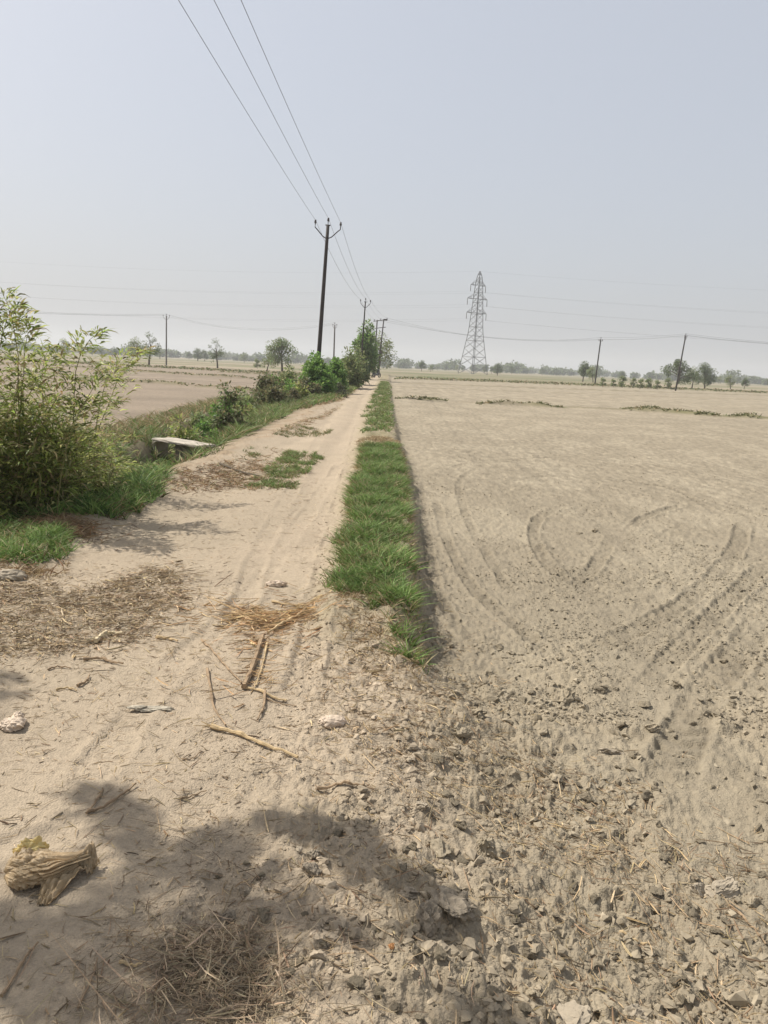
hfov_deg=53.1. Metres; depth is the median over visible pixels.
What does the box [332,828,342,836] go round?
soil clod
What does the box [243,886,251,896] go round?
soil clod
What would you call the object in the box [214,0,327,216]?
overhead wire
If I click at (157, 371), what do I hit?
grass
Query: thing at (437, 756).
soil clod
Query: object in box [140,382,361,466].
grass
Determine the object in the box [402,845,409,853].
soil clod
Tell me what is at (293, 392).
shrub
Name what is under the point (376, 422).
grass
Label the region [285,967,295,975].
soil clod
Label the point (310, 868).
soil clod
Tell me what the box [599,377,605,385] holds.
bush
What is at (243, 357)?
tree
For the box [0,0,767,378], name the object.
sky
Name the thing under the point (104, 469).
willow leaf shrub
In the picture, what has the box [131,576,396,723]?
straw litter
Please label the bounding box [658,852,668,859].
soil clod
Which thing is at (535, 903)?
soil clod
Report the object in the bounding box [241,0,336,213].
overhead wire
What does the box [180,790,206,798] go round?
twig
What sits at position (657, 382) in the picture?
bush
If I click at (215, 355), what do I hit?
tree
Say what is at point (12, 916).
straw litter
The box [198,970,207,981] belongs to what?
soil clod
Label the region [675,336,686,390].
utility pole
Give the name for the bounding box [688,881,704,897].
soil clod
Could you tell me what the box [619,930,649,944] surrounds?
dry stalk
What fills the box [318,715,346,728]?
rock
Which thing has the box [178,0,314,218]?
overhead wire
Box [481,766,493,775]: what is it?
soil clod
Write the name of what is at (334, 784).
twig
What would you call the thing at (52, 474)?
willow leaf shrub
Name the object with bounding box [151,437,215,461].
culvert
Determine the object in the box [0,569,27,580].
mud lump
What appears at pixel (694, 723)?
soil clod
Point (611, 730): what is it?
soil clod
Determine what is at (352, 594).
dry grass
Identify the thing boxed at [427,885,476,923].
soil clod
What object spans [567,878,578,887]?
soil clod
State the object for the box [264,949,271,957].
soil clod
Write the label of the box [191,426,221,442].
shrub
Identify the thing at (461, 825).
soil clod
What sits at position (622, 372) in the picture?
tree
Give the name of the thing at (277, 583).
crumpled wrapper
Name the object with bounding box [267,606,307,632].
dry stalk
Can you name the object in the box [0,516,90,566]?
grass
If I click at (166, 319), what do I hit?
utility pole
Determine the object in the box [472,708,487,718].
soil clod
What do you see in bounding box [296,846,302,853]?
soil clod
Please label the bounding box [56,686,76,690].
dry stalk
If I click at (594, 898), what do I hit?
soil clod
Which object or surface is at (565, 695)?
soil clod
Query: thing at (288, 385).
verge shrub
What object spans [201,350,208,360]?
tree
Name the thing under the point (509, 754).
soil clod
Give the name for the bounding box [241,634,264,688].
dry stalk
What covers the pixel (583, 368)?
tree
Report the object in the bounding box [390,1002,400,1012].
soil clod
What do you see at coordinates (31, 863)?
dried plant
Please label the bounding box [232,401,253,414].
verge shrub
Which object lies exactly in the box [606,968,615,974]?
soil clod
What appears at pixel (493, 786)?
soil clod
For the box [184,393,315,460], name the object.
grass
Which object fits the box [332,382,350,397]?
shrub
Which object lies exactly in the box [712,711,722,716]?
soil clod
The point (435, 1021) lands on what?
soil clod
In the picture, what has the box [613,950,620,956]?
soil clod
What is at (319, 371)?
shrub
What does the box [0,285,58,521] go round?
willow leaf shrub
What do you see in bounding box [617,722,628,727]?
soil clod
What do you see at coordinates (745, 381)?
tree
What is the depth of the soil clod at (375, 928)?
2.14 m
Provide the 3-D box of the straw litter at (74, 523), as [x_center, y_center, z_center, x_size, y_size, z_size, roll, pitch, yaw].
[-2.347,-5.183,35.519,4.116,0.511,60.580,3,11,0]
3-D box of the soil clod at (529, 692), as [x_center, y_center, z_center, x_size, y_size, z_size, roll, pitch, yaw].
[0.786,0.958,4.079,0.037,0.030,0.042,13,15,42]
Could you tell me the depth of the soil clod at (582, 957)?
2.24 m
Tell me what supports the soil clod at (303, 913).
on the ground at (506, 429)
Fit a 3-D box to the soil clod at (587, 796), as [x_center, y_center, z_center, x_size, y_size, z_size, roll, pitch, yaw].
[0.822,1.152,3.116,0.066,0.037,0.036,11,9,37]
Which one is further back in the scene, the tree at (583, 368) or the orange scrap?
the tree at (583, 368)
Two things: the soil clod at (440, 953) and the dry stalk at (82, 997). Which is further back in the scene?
the soil clod at (440, 953)
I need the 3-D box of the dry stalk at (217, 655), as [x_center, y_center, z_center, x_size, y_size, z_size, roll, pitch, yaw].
[-0.850,0.768,3.997,0.014,0.026,0.683,-4,12,-29]
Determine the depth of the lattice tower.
242.24 m
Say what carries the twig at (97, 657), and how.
on the ground at (506, 429)
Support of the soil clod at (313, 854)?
on the ground at (506, 429)
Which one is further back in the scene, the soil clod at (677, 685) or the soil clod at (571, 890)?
the soil clod at (677, 685)
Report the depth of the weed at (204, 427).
16.91 m
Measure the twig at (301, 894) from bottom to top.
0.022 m
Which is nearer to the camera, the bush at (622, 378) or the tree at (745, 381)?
the bush at (622, 378)
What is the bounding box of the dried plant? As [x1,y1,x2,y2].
[4,835,99,905]
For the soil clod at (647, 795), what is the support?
on the ground at (506, 429)
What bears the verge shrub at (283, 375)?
on the ground at (506, 429)
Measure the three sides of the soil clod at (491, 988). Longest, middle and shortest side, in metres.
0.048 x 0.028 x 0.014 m
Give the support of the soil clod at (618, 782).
on the ground at (506, 429)
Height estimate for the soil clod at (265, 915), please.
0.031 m
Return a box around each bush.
[253,358,260,368]
[350,318,381,377]
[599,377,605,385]
[610,379,616,385]
[618,376,626,387]
[630,377,637,386]
[636,378,644,388]
[645,378,653,388]
[652,379,661,388]
[664,377,672,388]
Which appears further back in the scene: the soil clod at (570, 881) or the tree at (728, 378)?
the tree at (728, 378)
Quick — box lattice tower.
[458,271,487,374]
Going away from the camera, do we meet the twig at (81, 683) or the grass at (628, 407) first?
the twig at (81, 683)
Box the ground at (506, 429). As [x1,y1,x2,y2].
[0,349,767,1023]
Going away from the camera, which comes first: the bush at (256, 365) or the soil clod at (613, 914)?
the soil clod at (613, 914)
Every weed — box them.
[164,413,202,456]
[190,416,211,438]
[208,379,248,430]
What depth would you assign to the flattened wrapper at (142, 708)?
3.39 m
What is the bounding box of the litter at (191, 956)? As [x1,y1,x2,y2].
[1,788,455,1023]
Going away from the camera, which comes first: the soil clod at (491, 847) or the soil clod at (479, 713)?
the soil clod at (491, 847)
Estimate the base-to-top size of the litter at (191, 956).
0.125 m
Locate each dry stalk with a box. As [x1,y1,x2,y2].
[0,941,38,996]
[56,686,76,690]
[77,957,97,1008]
[119,959,142,966]
[155,635,177,641]
[193,718,298,757]
[201,639,241,682]
[206,667,226,725]
[231,611,270,617]
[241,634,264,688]
[241,686,286,700]
[255,642,267,685]
[257,689,266,719]
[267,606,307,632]
[271,600,307,605]
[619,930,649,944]
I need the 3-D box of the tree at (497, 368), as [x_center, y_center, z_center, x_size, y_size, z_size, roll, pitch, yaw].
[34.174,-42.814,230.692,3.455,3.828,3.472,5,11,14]
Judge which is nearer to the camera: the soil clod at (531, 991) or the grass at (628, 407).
the soil clod at (531, 991)
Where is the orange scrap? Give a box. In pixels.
[388,943,394,949]
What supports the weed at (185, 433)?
on the ground at (506, 429)
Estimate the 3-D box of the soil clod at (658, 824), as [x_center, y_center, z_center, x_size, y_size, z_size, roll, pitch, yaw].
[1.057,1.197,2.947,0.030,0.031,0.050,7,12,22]
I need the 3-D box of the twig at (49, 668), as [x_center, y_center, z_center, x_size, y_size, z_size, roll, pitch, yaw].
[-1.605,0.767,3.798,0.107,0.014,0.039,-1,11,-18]
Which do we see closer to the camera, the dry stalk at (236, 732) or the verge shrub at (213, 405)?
the dry stalk at (236, 732)
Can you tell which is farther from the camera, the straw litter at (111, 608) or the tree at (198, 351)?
the tree at (198, 351)
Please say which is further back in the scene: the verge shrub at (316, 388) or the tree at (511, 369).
the tree at (511, 369)
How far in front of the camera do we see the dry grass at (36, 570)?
6.36 m
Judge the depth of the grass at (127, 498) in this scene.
7.68 m
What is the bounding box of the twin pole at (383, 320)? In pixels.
[373,318,387,364]
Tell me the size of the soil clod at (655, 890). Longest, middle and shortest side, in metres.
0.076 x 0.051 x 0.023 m
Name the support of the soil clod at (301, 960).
on the ground at (506, 429)
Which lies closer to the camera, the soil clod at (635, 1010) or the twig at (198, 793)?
the soil clod at (635, 1010)
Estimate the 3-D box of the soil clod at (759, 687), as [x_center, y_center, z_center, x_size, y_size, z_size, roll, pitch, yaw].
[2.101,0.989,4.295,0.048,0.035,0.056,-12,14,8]
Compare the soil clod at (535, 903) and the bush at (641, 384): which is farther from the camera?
the bush at (641, 384)
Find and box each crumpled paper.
[0,711,26,732]
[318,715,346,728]
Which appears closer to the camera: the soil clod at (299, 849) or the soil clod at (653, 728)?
the soil clod at (299, 849)
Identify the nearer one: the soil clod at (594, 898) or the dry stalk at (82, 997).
the dry stalk at (82, 997)
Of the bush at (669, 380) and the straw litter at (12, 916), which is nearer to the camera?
the straw litter at (12, 916)
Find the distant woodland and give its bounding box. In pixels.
[0,337,767,384]
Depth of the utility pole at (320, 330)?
40.43 m
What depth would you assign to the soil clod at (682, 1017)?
2.08 m
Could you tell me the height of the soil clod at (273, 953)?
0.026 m
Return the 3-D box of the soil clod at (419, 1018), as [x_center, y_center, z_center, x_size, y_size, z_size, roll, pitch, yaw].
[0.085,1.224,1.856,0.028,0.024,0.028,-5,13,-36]
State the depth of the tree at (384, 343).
121.68 m
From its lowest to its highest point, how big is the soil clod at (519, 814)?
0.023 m
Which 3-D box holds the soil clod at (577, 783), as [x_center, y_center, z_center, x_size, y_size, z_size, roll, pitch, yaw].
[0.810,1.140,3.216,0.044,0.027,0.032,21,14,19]
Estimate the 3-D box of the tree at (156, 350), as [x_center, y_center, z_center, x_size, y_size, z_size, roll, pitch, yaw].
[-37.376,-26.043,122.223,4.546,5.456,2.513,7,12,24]
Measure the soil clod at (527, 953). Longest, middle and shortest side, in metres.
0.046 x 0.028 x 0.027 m
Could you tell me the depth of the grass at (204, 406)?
17.95 m
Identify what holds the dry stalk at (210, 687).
on the ground at (506, 429)
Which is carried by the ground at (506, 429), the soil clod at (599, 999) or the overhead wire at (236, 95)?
the soil clod at (599, 999)
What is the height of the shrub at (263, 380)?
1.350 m
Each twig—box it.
[47,665,70,669]
[76,674,89,686]
[83,656,123,663]
[85,787,103,813]
[88,782,136,812]
[171,591,191,597]
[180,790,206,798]
[266,697,295,705]
[299,877,313,897]
[317,780,374,789]
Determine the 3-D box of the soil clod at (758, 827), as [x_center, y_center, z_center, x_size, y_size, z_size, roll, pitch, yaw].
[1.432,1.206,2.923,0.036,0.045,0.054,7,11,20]
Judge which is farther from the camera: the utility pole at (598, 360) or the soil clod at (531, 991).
the utility pole at (598, 360)
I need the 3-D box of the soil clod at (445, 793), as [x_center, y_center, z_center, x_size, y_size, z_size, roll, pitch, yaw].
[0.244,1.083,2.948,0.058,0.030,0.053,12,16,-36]
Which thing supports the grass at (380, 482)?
on the ground at (506, 429)
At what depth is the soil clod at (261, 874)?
2.34 m
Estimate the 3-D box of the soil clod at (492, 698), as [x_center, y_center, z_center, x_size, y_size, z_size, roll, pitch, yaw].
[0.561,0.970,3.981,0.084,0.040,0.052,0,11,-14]
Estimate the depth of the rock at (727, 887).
2.59 m
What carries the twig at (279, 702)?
on the ground at (506, 429)
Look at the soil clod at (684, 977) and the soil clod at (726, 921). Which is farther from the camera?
the soil clod at (726, 921)
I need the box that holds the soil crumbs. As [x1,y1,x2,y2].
[0,413,767,1023]
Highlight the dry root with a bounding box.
[352,945,380,962]
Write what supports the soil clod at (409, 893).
on the ground at (506, 429)
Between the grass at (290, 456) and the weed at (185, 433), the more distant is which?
the weed at (185, 433)
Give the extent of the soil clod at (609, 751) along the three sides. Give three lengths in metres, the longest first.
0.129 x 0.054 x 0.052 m
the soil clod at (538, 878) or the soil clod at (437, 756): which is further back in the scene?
the soil clod at (437, 756)
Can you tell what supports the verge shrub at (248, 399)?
on the ground at (506, 429)
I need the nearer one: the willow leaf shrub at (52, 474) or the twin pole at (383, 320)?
the willow leaf shrub at (52, 474)
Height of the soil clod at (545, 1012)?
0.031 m
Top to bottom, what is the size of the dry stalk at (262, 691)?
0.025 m
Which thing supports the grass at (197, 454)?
on the ground at (506, 429)
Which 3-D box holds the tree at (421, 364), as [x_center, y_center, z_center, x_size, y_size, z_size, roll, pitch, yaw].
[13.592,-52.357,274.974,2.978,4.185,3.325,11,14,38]
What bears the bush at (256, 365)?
on the ground at (506, 429)
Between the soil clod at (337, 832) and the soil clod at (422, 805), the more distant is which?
the soil clod at (422, 805)
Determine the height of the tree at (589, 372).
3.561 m
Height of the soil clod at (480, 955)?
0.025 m
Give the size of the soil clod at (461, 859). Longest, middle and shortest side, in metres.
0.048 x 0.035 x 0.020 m
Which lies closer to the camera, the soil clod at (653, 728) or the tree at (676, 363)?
the soil clod at (653, 728)
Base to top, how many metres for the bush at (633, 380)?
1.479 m
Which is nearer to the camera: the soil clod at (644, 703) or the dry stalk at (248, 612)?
the soil clod at (644, 703)
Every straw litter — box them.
[0,446,403,1023]
[0,548,268,711]
[5,384,365,551]
[45,544,767,1023]
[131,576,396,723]
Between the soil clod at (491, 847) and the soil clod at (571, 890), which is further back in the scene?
the soil clod at (491, 847)
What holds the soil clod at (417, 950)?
on the ground at (506, 429)
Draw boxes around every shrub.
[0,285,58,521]
[0,325,138,515]
[11,345,155,493]
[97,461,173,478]
[185,411,219,435]
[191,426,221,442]
[208,396,233,420]
[231,387,260,411]
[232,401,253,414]
[247,370,288,404]
[251,374,296,395]
[252,384,285,406]
[276,365,299,388]
[282,381,309,396]
[285,386,302,399]
[296,350,339,392]
[299,375,322,394]
[326,356,349,389]
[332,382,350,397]
[338,346,365,388]
[351,344,370,384]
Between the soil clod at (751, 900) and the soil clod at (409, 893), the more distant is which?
the soil clod at (751, 900)
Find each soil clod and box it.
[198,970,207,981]
[217,962,227,974]
[218,910,235,924]
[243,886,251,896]
[257,872,264,879]
[257,907,270,921]
[263,975,269,983]
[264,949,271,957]
[267,949,278,962]
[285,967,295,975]
[290,957,303,967]
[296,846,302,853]
[300,911,308,915]
[302,862,322,877]
[306,849,321,859]
[319,941,326,945]
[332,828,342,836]
[346,975,366,988]
[373,925,380,932]
[373,985,384,997]
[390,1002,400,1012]
[397,863,406,872]
[398,885,419,903]
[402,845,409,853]
[408,843,417,850]
[413,947,420,957]
[414,1014,425,1023]
[415,898,442,937]
[416,800,428,810]
[419,862,435,872]
[424,838,454,858]
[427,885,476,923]
[431,752,444,763]
[431,1018,441,1023]
[434,944,447,960]
[440,790,453,797]
[449,797,459,805]
[450,722,473,737]
[453,821,466,829]
[455,854,469,864]
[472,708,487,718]
[476,951,482,960]
[478,836,502,859]
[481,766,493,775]
[485,695,498,701]
[487,985,500,995]
[489,785,499,790]
[497,754,506,760]
[502,751,513,759]
[510,916,521,923]
[516,812,522,817]
[517,696,526,703]
[518,1001,531,1011]
[522,947,535,958]
[524,984,536,999]
[527,690,535,694]
[531,900,539,907]
[534,876,541,883]
[540,1009,551,1023]
[549,685,575,704]
[553,842,562,849]
[555,770,565,779]
[556,999,591,1023]
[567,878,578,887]
[567,888,575,894]
[573,779,581,786]
[578,791,594,801]
[580,955,586,962]
[587,991,613,1013]
[588,894,600,903]
[594,685,605,692]
[598,748,624,754]
[605,912,616,921]
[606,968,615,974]
[608,728,615,734]
[608,844,620,852]
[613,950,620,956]
[615,780,621,786]
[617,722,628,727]
[623,1004,648,1021]
[627,751,635,758]
[633,752,642,759]
[636,917,647,926]
[638,701,650,706]
[641,790,653,800]
[644,723,660,732]
[649,886,663,894]
[651,786,660,791]
[656,820,661,827]
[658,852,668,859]
[669,976,680,987]
[672,680,681,688]
[674,1012,690,1023]
[676,993,688,1005]
[680,974,687,982]
[682,754,699,759]
[682,905,698,918]
[688,721,697,725]
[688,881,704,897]
[695,838,704,842]
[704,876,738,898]
[709,926,723,933]
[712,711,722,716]
[720,917,732,926]
[742,891,761,907]
[755,823,763,833]
[756,871,767,878]
[757,685,765,690]
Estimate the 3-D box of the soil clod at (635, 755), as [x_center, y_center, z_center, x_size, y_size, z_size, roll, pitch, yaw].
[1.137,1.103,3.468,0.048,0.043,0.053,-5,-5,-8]
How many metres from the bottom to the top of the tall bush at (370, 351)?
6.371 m
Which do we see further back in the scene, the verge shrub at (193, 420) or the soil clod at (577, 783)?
the verge shrub at (193, 420)
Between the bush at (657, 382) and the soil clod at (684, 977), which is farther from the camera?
the bush at (657, 382)
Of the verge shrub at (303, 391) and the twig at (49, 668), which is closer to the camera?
the twig at (49, 668)
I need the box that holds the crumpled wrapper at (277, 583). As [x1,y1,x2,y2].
[266,580,286,586]
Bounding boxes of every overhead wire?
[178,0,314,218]
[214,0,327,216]
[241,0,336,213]
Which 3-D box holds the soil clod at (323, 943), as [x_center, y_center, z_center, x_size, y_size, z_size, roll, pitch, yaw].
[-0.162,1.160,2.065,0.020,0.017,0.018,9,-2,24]
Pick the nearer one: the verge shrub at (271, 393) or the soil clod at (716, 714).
the soil clod at (716, 714)
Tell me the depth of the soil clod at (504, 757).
3.32 m
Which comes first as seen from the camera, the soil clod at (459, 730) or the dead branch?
the soil clod at (459, 730)
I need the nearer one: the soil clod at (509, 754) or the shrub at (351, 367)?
the soil clod at (509, 754)
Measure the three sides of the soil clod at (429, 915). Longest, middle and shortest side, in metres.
0.102 x 0.095 x 0.076 m
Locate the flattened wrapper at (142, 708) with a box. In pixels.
[126,705,174,711]
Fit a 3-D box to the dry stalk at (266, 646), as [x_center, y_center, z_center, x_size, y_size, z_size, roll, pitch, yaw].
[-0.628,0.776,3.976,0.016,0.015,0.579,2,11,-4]
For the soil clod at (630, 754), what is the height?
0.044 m
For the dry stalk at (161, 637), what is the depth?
4.27 m
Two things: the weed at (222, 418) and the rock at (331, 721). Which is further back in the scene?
the weed at (222, 418)
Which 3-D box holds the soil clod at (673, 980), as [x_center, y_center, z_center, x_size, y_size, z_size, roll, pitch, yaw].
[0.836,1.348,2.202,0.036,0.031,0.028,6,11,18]
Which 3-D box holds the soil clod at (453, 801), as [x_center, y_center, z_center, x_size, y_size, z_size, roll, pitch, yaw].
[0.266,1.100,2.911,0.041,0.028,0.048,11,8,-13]
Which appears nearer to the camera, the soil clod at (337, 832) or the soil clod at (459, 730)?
the soil clod at (337, 832)
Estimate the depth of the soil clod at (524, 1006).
1.93 m
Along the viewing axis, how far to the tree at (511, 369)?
398.44 m
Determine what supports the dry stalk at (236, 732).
on the ground at (506, 429)
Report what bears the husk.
on the straw litter at (111, 608)
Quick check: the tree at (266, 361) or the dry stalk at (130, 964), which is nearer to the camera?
the dry stalk at (130, 964)
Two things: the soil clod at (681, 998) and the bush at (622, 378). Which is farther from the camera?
the bush at (622, 378)
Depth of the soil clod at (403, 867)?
2.38 m
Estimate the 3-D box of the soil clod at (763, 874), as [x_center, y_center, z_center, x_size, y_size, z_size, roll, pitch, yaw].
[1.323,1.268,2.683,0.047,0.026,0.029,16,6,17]
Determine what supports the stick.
on the ground at (506, 429)
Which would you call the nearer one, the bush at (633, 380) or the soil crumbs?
the soil crumbs
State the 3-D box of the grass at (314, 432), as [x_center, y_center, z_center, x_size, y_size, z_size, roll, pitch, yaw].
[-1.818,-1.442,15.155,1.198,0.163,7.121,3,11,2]
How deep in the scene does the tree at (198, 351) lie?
294.36 m
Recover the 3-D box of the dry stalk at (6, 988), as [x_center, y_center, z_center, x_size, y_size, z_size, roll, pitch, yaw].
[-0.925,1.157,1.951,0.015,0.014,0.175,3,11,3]
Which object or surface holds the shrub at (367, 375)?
on the ground at (506, 429)
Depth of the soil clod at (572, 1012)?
2.00 m
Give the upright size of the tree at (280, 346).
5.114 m
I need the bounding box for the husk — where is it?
[93,630,122,642]
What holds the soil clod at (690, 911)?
on the ground at (506, 429)
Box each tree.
[58,338,69,351]
[126,336,144,357]
[140,331,160,364]
[192,348,203,360]
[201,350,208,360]
[208,338,224,367]
[240,353,246,360]
[260,351,275,370]
[265,337,297,370]
[373,330,397,368]
[419,360,424,370]
[493,363,502,375]
[509,365,514,373]
[577,361,589,381]
[586,366,597,381]
[618,370,625,377]
[660,359,696,384]
[683,366,702,387]
[692,362,718,387]
[723,374,736,388]
[740,377,749,387]
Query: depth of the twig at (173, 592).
5.02 m
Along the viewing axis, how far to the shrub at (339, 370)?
40.06 m
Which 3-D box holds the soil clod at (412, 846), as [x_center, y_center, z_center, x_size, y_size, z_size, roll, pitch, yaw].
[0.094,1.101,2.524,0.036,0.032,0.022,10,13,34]
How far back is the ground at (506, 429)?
3.75 m
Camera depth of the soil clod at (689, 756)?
3.51 m
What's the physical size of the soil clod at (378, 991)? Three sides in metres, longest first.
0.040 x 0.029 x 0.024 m
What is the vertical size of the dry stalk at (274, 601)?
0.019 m
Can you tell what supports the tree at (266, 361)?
on the ground at (506, 429)
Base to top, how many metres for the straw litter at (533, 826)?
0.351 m
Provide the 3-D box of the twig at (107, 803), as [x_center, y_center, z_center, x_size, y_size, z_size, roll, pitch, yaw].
[-0.951,1.009,2.710,0.030,0.019,0.207,10,13,32]
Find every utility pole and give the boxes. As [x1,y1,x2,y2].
[164,314,169,364]
[314,218,341,357]
[333,323,336,356]
[360,298,370,353]
[594,339,602,382]
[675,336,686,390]
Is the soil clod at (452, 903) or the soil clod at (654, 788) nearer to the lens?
the soil clod at (452, 903)
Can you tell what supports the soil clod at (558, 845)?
on the ground at (506, 429)
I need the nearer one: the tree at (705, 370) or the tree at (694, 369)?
the tree at (705, 370)
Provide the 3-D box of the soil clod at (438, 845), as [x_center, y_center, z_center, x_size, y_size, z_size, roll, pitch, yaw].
[0.180,1.129,2.567,0.102,0.072,0.072,9,12,28]
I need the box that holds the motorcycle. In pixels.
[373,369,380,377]
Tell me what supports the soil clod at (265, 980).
on the ground at (506, 429)
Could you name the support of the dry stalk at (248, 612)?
on the ground at (506, 429)
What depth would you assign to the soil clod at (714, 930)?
2.40 m
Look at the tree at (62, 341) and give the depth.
323.92 m
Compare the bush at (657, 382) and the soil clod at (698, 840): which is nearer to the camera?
the soil clod at (698, 840)
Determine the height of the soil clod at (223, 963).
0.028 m
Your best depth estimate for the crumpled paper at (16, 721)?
3.18 m
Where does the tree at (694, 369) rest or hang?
on the ground at (506, 429)
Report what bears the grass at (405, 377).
on the ground at (506, 429)
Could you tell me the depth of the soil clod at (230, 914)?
2.17 m
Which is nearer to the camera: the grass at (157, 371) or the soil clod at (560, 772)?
the soil clod at (560, 772)
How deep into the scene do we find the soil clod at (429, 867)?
2.42 m
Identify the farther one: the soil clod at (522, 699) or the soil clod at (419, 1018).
the soil clod at (522, 699)
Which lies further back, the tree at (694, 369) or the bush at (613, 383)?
the tree at (694, 369)
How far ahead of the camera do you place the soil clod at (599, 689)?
4.14 m
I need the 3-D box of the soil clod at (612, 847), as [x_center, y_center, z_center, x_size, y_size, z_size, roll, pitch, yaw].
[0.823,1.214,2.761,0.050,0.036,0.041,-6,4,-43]
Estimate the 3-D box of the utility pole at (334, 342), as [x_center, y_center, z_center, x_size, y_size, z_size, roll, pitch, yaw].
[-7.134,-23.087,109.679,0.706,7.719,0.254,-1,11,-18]
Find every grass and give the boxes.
[0,357,767,392]
[0,458,180,522]
[0,510,106,578]
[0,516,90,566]
[1,361,299,389]
[46,393,245,457]
[82,419,247,473]
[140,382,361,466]
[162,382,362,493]
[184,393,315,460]
[233,423,332,459]
[244,449,328,489]
[317,439,444,673]
[329,435,433,685]
[358,381,398,434]
[395,395,761,417]
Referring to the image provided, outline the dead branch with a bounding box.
[219,462,257,475]
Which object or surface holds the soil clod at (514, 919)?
on the ground at (506, 429)
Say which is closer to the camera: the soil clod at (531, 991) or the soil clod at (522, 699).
the soil clod at (531, 991)
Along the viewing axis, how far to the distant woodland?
545.15 m
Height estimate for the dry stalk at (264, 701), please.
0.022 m
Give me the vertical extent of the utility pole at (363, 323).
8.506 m
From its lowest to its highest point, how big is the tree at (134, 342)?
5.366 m
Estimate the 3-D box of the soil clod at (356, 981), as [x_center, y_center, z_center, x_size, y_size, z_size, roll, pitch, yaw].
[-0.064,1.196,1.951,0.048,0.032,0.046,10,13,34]
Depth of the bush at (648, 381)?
112.99 m
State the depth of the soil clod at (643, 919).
2.43 m

